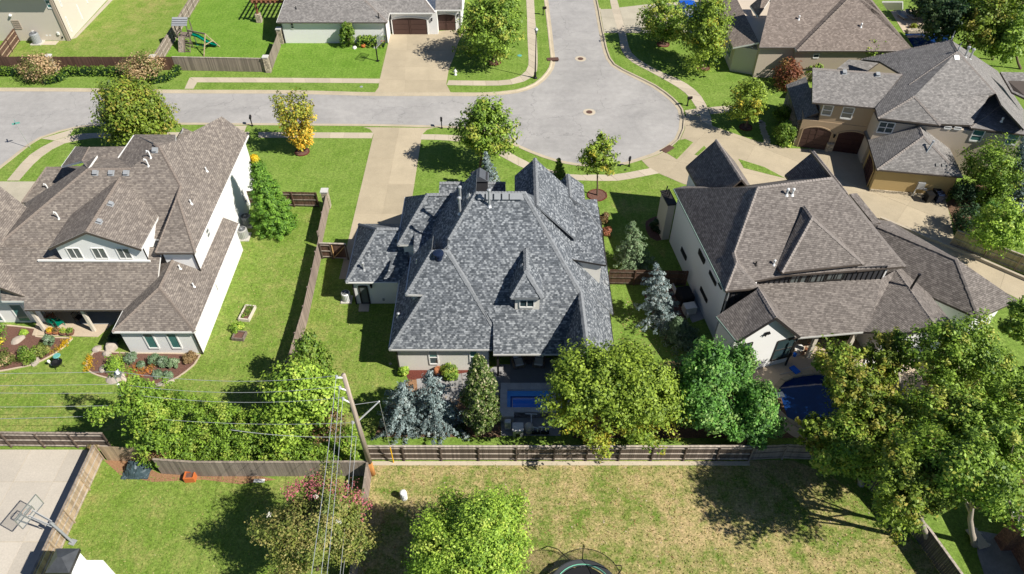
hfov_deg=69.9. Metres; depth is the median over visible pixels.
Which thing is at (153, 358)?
shrub
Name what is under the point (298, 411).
tree
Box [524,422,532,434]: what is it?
pool filter
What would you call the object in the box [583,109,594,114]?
manhole
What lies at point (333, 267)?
lawn
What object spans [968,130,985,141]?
window
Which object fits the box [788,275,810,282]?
window
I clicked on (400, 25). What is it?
garage door
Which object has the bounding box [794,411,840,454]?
tree
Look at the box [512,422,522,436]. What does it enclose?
pool heater
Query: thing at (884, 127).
window
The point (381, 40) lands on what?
basketball hoop
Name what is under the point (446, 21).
garage door
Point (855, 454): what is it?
tree
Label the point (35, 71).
hydrangea
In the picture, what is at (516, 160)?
sidewalk
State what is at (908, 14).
sun lounger
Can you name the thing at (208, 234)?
window
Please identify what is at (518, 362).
armchair
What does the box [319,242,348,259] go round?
gate
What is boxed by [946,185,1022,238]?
leaf litter
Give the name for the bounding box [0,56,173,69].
fence
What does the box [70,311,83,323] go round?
patio chair
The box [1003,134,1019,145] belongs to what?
window
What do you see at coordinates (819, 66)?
shrub
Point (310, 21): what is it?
house
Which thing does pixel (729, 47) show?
window
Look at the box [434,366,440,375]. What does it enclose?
urn
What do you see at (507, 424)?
control box
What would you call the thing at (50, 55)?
stone pier
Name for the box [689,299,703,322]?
path
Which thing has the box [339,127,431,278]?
driveway
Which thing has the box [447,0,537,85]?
sidewalk
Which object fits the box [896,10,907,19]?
sun lounger
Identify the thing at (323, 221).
fence
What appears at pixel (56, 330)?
plant pot
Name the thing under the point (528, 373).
rug
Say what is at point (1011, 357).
tree
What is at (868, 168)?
garage door
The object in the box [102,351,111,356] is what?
boulder
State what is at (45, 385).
power line
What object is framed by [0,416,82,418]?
power line
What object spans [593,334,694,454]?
tree
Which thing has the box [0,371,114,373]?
power line
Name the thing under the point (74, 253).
window
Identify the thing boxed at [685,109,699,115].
path
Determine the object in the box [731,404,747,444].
fence
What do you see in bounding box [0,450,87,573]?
court
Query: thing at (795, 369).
pool float
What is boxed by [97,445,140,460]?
fence
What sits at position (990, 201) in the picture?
shrub
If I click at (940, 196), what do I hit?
trash bin
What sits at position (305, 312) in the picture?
fence
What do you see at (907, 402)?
tree
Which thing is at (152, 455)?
shrub
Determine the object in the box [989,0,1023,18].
tree
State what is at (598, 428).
young tree
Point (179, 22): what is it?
playset
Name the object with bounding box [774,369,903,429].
pool
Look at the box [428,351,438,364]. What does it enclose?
window
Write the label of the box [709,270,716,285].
window
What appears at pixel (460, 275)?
house
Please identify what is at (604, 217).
shrub
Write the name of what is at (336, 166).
ground
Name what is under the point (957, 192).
shrub
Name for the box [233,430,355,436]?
power line
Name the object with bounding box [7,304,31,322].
window
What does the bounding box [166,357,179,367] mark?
shrub
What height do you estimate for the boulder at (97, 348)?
0.382 m
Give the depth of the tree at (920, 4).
100.29 m
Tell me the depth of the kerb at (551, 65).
88.87 m
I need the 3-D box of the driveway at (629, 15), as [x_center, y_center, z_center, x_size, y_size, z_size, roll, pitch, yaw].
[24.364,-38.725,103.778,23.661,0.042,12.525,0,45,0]
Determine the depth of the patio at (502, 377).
57.59 m
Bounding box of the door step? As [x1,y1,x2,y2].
[359,303,368,311]
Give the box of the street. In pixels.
[0,0,679,164]
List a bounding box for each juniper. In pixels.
[659,315,705,354]
[661,334,742,437]
[724,375,792,450]
[725,337,760,398]
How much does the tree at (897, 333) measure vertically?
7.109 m
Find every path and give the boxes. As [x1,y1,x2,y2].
[41,129,72,139]
[72,0,111,38]
[185,78,196,88]
[236,126,245,131]
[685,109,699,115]
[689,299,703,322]
[708,106,731,113]
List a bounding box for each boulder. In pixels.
[11,335,24,344]
[31,356,39,366]
[92,345,101,352]
[98,364,106,372]
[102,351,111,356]
[105,342,118,351]
[105,374,124,383]
[155,379,174,386]
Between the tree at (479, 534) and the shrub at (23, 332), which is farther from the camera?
the shrub at (23, 332)
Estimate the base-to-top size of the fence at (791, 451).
1.849 m
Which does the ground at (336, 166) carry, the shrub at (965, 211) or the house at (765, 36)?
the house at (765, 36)
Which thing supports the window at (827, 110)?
in the house at (918, 120)
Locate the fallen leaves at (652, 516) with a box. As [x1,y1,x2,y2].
[358,462,932,573]
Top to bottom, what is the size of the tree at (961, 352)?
10.451 m
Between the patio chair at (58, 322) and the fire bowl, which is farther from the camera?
the patio chair at (58, 322)
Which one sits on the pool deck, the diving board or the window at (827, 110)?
the diving board
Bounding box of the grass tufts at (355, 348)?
[311,271,391,432]
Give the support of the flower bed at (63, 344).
on the mulch bed at (29, 341)
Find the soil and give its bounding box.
[104,460,275,483]
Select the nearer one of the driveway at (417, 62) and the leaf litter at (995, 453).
the leaf litter at (995, 453)
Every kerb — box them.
[0,0,554,95]
[0,0,684,168]
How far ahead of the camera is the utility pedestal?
49.96 m
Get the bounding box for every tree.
[89,68,181,146]
[245,355,348,451]
[268,87,316,151]
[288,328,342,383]
[304,396,351,448]
[401,483,533,573]
[447,91,521,167]
[450,0,526,67]
[459,353,501,437]
[534,337,640,462]
[576,130,620,195]
[576,420,615,447]
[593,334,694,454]
[613,221,657,283]
[626,427,650,444]
[635,0,687,44]
[672,0,735,74]
[721,77,771,127]
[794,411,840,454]
[808,407,909,488]
[811,333,904,421]
[811,341,868,387]
[833,391,914,463]
[859,328,908,387]
[865,39,885,55]
[869,326,925,393]
[871,418,968,546]
[874,367,935,444]
[885,416,1023,547]
[898,307,1016,403]
[905,379,1001,450]
[908,0,954,18]
[916,0,975,42]
[948,391,1023,519]
[954,0,1016,59]
[955,0,990,10]
[956,132,1023,196]
[958,344,1023,402]
[963,191,1023,258]
[980,1,1023,69]
[980,372,1023,436]
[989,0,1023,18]
[997,295,1023,344]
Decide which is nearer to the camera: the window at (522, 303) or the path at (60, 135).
the window at (522, 303)
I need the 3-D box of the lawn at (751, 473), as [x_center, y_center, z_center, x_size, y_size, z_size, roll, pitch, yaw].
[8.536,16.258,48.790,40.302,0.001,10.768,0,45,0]
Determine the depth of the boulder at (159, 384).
57.26 m
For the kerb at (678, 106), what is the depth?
83.67 m
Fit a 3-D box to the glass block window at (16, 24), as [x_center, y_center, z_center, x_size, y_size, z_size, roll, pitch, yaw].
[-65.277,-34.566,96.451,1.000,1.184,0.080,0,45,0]
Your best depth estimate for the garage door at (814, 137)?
79.24 m
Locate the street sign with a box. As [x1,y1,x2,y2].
[11,120,29,146]
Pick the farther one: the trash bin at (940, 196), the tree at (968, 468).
the trash bin at (940, 196)
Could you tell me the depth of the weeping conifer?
73.99 m
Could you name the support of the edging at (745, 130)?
on the ground at (336, 166)
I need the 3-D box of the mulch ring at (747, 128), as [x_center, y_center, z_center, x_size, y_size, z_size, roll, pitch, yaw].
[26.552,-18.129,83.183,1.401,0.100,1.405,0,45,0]
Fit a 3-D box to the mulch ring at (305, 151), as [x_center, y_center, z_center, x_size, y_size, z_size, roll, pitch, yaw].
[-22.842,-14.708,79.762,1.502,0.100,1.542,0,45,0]
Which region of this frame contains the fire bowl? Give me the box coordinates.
[51,353,64,369]
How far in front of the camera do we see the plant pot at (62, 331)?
60.66 m
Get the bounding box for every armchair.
[511,356,525,369]
[532,356,544,368]
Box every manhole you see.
[575,56,585,61]
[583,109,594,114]
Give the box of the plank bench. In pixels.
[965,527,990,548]
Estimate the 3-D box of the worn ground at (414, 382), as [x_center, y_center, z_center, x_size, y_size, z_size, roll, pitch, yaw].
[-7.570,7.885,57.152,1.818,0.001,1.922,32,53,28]
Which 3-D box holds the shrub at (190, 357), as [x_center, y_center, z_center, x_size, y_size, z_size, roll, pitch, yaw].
[-26.009,5.652,58.976,1.246,0.923,1.205,-32,53,-28]
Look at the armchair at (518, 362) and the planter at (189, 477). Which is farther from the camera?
the armchair at (518, 362)
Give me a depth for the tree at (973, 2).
103.17 m
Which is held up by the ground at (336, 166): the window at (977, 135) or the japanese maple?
the japanese maple
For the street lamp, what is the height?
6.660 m
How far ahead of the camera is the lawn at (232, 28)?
99.94 m
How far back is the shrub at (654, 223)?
69.87 m
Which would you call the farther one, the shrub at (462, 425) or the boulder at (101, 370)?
the boulder at (101, 370)
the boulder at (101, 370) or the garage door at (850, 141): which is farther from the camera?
the garage door at (850, 141)
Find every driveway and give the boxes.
[0,181,34,201]
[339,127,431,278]
[375,30,465,91]
[600,0,708,32]
[642,115,1023,298]
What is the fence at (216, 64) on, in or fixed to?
on the ground at (336, 166)
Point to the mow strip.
(560, 463)
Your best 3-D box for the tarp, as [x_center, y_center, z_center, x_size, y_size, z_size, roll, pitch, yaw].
[-26.550,12.633,51.613,1.900,1.095,1.500,0,45,0]
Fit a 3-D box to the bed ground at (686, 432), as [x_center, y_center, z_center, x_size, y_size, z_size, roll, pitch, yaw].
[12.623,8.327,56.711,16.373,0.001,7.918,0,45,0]
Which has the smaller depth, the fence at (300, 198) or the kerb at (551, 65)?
the fence at (300, 198)
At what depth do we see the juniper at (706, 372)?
49.18 m
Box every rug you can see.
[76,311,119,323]
[510,358,552,383]
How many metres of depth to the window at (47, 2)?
94.54 m
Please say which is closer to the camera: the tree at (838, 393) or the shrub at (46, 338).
the tree at (838, 393)
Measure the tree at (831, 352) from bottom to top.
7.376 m
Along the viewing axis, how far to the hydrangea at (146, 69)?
89.06 m
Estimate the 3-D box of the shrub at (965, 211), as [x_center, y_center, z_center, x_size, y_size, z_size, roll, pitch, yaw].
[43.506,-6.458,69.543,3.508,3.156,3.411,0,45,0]
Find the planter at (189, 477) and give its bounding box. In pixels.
[183,471,196,482]
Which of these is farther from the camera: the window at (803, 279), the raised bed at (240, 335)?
the raised bed at (240, 335)
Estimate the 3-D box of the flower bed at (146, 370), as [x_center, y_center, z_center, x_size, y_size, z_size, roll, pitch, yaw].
[-29.101,6.479,58.311,1.612,0.447,1.708,0,45,0]
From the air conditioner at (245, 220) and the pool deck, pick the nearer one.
the pool deck
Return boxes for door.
[358,285,370,303]
[391,17,428,34]
[438,13,456,29]
[797,126,832,149]
[832,130,864,153]
[863,153,873,186]
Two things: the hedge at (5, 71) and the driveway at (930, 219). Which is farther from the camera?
the hedge at (5, 71)
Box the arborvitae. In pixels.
[248,153,298,240]
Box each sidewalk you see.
[7,132,248,180]
[190,77,379,82]
[258,132,372,137]
[421,134,657,180]
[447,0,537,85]
[610,0,711,125]
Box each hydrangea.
[13,50,64,84]
[115,49,166,83]
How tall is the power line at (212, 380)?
2.054 m
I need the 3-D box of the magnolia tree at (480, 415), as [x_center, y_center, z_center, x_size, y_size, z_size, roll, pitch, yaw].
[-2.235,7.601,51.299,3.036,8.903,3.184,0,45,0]
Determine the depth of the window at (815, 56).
88.19 m
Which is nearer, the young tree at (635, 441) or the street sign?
the young tree at (635, 441)
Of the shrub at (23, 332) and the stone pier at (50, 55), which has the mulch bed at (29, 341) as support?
the shrub at (23, 332)
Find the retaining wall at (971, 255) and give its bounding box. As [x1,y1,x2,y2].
[879,216,1023,279]
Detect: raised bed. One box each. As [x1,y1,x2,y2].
[231,330,247,341]
[238,304,256,321]
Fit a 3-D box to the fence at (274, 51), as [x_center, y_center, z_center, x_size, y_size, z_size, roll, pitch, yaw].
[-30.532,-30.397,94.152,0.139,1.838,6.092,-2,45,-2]
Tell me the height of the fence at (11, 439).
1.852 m
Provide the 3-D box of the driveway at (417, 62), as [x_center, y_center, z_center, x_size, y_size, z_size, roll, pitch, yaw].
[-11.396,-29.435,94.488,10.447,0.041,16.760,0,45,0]
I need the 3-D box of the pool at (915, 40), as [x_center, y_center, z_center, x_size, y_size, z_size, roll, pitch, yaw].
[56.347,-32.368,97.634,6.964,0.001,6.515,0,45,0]
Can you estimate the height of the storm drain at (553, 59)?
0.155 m
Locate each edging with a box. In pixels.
[0,325,72,371]
[85,350,200,385]
[587,189,606,201]
[739,123,751,130]
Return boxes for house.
[0,0,106,40]
[0,116,253,353]
[276,0,464,42]
[345,158,613,405]
[656,139,1016,368]
[716,0,910,80]
[784,32,1023,198]
[994,510,1023,572]
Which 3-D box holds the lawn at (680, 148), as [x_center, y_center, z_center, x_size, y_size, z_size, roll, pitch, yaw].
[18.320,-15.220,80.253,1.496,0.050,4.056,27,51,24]
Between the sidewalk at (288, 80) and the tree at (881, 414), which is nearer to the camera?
the tree at (881, 414)
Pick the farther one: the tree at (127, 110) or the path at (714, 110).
the path at (714, 110)
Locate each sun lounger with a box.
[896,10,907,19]
[905,9,916,18]
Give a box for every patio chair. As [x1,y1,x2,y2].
[43,316,56,326]
[44,311,55,318]
[50,317,64,327]
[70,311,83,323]
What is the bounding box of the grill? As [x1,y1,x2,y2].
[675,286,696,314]
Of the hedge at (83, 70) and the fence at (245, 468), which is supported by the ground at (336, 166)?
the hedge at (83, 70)
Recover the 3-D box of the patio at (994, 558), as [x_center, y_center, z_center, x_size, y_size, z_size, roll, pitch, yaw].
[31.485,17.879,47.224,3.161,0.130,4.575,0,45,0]
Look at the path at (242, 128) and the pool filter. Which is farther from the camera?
the path at (242, 128)
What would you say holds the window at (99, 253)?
in the house at (139, 231)
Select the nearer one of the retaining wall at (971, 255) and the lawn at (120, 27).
the retaining wall at (971, 255)
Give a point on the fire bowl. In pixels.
(57, 361)
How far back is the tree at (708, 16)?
88.35 m
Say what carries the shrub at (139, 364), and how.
on the mulch bed at (98, 357)
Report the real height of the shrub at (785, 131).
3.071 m
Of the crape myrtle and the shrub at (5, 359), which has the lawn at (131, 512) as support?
the crape myrtle
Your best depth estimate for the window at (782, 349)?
57.55 m
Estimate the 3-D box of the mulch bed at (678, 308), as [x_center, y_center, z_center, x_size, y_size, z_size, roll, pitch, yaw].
[13.408,2.181,62.850,2.783,0.001,6.072,-8,46,-8]
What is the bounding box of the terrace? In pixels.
[891,10,940,31]
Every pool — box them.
[500,383,561,417]
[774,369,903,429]
[905,34,949,46]
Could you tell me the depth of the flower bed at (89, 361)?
58.73 m
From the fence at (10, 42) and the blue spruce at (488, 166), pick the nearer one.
the blue spruce at (488, 166)
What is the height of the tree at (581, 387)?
9.581 m
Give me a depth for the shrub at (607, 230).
69.40 m
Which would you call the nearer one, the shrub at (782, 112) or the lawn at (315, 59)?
the shrub at (782, 112)
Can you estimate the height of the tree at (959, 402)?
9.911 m
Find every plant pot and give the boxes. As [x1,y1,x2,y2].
[45,327,53,334]
[52,327,59,334]
[59,327,66,335]
[65,327,74,335]
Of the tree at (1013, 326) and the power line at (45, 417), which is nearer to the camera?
the power line at (45, 417)
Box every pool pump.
[532,426,542,433]
[541,426,551,433]
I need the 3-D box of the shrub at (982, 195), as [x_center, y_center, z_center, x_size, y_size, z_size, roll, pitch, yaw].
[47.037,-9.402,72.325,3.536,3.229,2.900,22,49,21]
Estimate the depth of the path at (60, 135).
82.00 m
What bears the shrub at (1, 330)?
on the mulch bed at (29, 341)
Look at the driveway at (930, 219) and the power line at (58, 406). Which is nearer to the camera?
the power line at (58, 406)
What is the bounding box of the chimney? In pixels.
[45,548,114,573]
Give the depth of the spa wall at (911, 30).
99.60 m
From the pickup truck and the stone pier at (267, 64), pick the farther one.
the pickup truck
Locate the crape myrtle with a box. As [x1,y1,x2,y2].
[244,452,381,573]
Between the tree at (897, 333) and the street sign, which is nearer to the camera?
the tree at (897, 333)
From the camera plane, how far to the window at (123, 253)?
59.28 m
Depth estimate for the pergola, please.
99.97 m
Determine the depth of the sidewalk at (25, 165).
80.06 m
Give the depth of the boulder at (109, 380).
57.54 m
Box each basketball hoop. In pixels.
[14,494,76,545]
[375,33,384,61]
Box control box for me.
[505,419,510,429]
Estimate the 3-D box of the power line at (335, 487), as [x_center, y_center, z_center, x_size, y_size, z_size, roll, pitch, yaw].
[-9.744,12.365,39.572,0.028,0.670,15.295,-3,45,-3]
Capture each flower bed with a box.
[51,336,70,353]
[82,353,98,371]
[136,364,157,375]
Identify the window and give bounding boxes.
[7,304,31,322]
[11,20,21,28]
[44,0,51,8]
[65,248,84,258]
[90,248,108,258]
[115,248,132,258]
[141,334,159,348]
[165,334,182,348]
[206,228,210,239]
[241,188,246,203]
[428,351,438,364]
[469,351,477,363]
[519,300,534,307]
[681,247,686,260]
[698,248,704,262]
[700,286,707,302]
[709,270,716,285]
[727,42,731,58]
[770,338,797,360]
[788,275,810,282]
[806,274,828,282]
[813,54,819,58]
[820,105,833,115]
[823,273,845,280]
[840,107,854,119]
[876,121,895,133]
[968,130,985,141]
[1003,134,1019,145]
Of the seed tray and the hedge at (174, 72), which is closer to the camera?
the seed tray
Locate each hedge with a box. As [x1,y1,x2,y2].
[0,65,21,76]
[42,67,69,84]
[61,65,124,76]
[83,354,363,468]
[150,64,182,83]
[357,35,384,48]
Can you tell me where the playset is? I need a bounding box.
[171,17,219,55]
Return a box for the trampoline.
[546,544,621,573]
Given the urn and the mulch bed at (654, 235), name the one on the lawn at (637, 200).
the mulch bed at (654, 235)
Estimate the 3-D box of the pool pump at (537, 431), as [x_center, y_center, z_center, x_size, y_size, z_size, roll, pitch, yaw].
[1.886,10.560,53.941,0.800,0.781,0.393,0,45,0]
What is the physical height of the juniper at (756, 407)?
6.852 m
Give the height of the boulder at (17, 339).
0.321 m
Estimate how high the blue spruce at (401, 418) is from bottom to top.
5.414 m
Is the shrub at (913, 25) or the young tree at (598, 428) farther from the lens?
the shrub at (913, 25)
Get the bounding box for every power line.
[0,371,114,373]
[0,384,108,385]
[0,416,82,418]
[39,405,107,406]
[121,384,338,392]
[122,372,329,380]
[130,416,350,423]
[146,396,341,402]
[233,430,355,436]
[311,381,335,573]
[321,386,339,573]
[327,398,342,571]
[340,424,352,572]
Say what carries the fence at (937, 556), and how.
on the ground at (336, 166)
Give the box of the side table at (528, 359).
[525,356,532,363]
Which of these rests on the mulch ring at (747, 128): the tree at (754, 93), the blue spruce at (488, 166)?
the tree at (754, 93)
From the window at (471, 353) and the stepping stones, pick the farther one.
the window at (471, 353)
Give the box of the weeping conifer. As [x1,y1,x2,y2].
[553,157,565,179]
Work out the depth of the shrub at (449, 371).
57.16 m
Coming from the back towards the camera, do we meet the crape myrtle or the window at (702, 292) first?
the window at (702, 292)
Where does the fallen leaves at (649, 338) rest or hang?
on the bed ground at (686, 432)
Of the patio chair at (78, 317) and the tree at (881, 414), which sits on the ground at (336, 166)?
the tree at (881, 414)
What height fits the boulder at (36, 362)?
0.314 m
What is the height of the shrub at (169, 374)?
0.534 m
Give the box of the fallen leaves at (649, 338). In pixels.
[618,300,682,369]
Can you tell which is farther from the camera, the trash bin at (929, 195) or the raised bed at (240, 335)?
the trash bin at (929, 195)
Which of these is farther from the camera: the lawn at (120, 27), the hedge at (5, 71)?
the lawn at (120, 27)
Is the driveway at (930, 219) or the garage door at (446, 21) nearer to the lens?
the driveway at (930, 219)
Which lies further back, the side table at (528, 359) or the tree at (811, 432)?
the side table at (528, 359)
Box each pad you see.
[41,41,58,44]
[501,415,560,435]
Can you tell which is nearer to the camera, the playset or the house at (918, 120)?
the house at (918, 120)
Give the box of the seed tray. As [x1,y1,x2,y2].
[253,479,264,482]
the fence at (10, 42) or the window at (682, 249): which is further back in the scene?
the fence at (10, 42)
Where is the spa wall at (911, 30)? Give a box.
[906,28,929,33]
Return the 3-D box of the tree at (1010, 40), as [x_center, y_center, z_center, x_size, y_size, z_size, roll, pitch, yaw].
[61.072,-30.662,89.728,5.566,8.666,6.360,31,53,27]
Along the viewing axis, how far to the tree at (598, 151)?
70.18 m
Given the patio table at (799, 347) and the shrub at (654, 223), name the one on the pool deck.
the patio table at (799, 347)
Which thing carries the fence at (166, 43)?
on the ground at (336, 166)
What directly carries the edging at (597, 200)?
on the ground at (336, 166)
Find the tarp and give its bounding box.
[121,459,152,478]
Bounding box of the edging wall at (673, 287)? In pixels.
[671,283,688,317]
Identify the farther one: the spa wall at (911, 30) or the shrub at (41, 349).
the spa wall at (911, 30)
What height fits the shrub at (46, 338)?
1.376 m
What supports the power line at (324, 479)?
attached to the utility pole
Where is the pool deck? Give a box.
[752,339,938,439]
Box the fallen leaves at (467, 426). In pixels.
[387,396,500,435]
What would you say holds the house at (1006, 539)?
on the ground at (336, 166)
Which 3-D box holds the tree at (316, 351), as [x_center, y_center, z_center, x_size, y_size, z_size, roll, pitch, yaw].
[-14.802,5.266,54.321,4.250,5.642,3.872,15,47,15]
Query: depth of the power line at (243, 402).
46.36 m
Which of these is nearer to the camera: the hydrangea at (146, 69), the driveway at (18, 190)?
the driveway at (18, 190)
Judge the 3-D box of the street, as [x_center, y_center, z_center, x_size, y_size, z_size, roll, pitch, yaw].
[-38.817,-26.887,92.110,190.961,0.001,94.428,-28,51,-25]
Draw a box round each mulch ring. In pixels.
[296,148,308,154]
[588,190,605,199]
[740,124,750,129]
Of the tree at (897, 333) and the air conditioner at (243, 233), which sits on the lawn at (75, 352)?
the air conditioner at (243, 233)
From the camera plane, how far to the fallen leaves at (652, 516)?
49.09 m
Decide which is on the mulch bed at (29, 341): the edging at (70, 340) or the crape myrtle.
the edging at (70, 340)
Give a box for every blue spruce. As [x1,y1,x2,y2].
[371,379,437,444]
[407,370,469,447]
[481,151,501,181]
[633,263,680,338]
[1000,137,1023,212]
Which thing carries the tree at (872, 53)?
on the ground at (336, 166)
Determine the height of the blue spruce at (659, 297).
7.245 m
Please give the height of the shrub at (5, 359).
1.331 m
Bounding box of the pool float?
[789,365,800,373]
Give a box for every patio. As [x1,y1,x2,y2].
[32,311,121,336]
[417,364,555,402]
[977,531,1023,573]
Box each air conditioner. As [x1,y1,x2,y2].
[29,31,44,45]
[237,226,251,241]
[240,213,252,227]
[341,290,352,303]
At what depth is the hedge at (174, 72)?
90.31 m
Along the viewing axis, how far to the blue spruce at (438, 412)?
52.40 m
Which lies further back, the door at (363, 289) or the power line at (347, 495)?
the door at (363, 289)
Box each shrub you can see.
[0,322,8,347]
[0,347,15,367]
[17,345,36,364]
[19,329,28,334]
[30,341,50,357]
[41,334,54,345]
[102,352,124,372]
[106,331,122,342]
[122,351,136,364]
[136,361,144,368]
[142,448,167,460]
[147,353,159,364]
[151,369,162,379]
[157,355,168,367]
[163,370,173,378]
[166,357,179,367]
[182,350,197,363]
[229,321,245,333]
[338,21,354,47]
[397,366,409,375]
[440,362,459,380]
[453,421,467,436]
[600,212,610,224]
[602,226,611,236]
[649,218,660,233]
[771,103,791,122]
[771,120,797,147]
[779,138,793,146]
[806,63,823,81]
[909,22,918,27]
[947,178,978,205]
[949,201,982,233]
[972,179,1008,208]
[979,198,1002,213]
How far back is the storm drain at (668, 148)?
80.12 m
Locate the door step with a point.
(363, 307)
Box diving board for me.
[777,392,784,397]
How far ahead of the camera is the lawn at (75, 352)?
59.33 m
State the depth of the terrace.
102.24 m
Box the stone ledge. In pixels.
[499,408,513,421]
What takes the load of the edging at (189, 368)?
on the mulch bed at (98, 357)
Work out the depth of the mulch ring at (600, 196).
74.27 m
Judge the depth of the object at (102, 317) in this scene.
62.34 m
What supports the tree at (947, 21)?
on the ground at (336, 166)
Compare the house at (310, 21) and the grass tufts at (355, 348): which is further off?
the house at (310, 21)
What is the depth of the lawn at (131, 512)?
49.11 m
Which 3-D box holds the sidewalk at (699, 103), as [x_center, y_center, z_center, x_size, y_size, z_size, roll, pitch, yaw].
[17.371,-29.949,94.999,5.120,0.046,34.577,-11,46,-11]
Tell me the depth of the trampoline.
46.00 m
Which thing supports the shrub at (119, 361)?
on the mulch bed at (98, 357)
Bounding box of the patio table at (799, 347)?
[793,344,803,355]
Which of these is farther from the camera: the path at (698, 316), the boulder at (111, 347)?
the path at (698, 316)
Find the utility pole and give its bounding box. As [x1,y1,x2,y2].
[335,373,393,476]
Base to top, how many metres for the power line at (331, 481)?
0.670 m
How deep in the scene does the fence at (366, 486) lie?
49.38 m
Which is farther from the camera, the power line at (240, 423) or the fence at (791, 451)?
the fence at (791, 451)
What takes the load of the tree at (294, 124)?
on the mulch ring at (305, 151)
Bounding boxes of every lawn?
[0,210,321,430]
[9,0,187,56]
[63,465,363,573]
[165,0,274,56]
[272,43,384,76]
[304,258,396,435]
[357,460,947,573]
[598,178,681,257]
[667,139,692,158]
[695,146,705,154]
[739,159,783,177]
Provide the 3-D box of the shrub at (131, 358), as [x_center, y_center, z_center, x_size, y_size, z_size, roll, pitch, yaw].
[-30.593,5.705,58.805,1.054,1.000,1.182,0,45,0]
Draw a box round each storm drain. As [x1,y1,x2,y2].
[547,57,558,61]
[661,145,674,152]
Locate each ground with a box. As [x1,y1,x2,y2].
[0,0,1023,573]
[374,394,500,436]
[406,380,418,396]
[573,360,793,437]
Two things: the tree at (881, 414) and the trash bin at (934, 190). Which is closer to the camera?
the tree at (881, 414)
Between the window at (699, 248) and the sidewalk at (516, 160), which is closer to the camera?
the window at (699, 248)
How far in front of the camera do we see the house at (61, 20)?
96.66 m
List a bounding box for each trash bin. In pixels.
[922,190,935,202]
[932,188,942,197]
[933,191,945,202]
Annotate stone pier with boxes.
[45,54,57,71]
[261,55,271,72]
[275,27,284,43]
[320,188,330,208]
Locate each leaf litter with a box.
[913,394,1023,487]
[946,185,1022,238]
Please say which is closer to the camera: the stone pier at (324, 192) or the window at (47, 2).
the stone pier at (324, 192)
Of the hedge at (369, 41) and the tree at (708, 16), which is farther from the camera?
the hedge at (369, 41)
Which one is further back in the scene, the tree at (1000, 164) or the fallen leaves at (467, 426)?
the tree at (1000, 164)
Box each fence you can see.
[0,28,19,56]
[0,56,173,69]
[0,431,111,447]
[31,445,104,573]
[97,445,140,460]
[152,458,365,475]
[154,0,198,56]
[172,56,265,71]
[246,191,319,207]
[269,33,280,67]
[279,234,321,414]
[317,196,328,241]
[349,462,370,573]
[367,445,753,460]
[609,269,688,285]
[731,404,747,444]
[749,444,816,460]
[865,473,962,573]
[950,230,1023,273]
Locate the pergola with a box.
[251,0,283,22]
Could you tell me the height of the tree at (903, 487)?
10.701 m
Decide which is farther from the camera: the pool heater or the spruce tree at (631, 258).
the spruce tree at (631, 258)
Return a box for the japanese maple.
[771,56,804,90]
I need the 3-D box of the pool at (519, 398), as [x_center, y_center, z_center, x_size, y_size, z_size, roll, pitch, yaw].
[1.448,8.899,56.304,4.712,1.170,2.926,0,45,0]
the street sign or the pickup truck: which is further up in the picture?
the pickup truck
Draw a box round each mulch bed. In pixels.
[0,326,68,369]
[87,352,198,383]
[406,370,467,379]
[644,288,687,340]
[645,216,660,240]
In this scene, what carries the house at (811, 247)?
on the ground at (336, 166)
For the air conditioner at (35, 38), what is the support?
on the lawn at (120, 27)
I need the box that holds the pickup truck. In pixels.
[678,0,698,21]
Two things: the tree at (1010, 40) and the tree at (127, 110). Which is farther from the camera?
the tree at (1010, 40)
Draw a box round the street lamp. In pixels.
[533,27,537,78]
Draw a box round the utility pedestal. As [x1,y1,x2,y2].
[400,489,407,500]
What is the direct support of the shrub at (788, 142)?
on the ground at (336, 166)
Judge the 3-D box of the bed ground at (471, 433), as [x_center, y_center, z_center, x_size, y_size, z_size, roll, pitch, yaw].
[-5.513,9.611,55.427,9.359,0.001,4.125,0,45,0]
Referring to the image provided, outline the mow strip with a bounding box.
[372,461,749,464]
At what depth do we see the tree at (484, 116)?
72.91 m
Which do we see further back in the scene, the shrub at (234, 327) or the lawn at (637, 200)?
the lawn at (637, 200)
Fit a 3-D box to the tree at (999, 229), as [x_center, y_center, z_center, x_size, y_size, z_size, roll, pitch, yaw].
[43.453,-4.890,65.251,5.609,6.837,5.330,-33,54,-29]
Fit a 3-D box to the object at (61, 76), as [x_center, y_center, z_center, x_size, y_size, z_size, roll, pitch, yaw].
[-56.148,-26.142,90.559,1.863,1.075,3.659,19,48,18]
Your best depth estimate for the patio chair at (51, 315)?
61.87 m

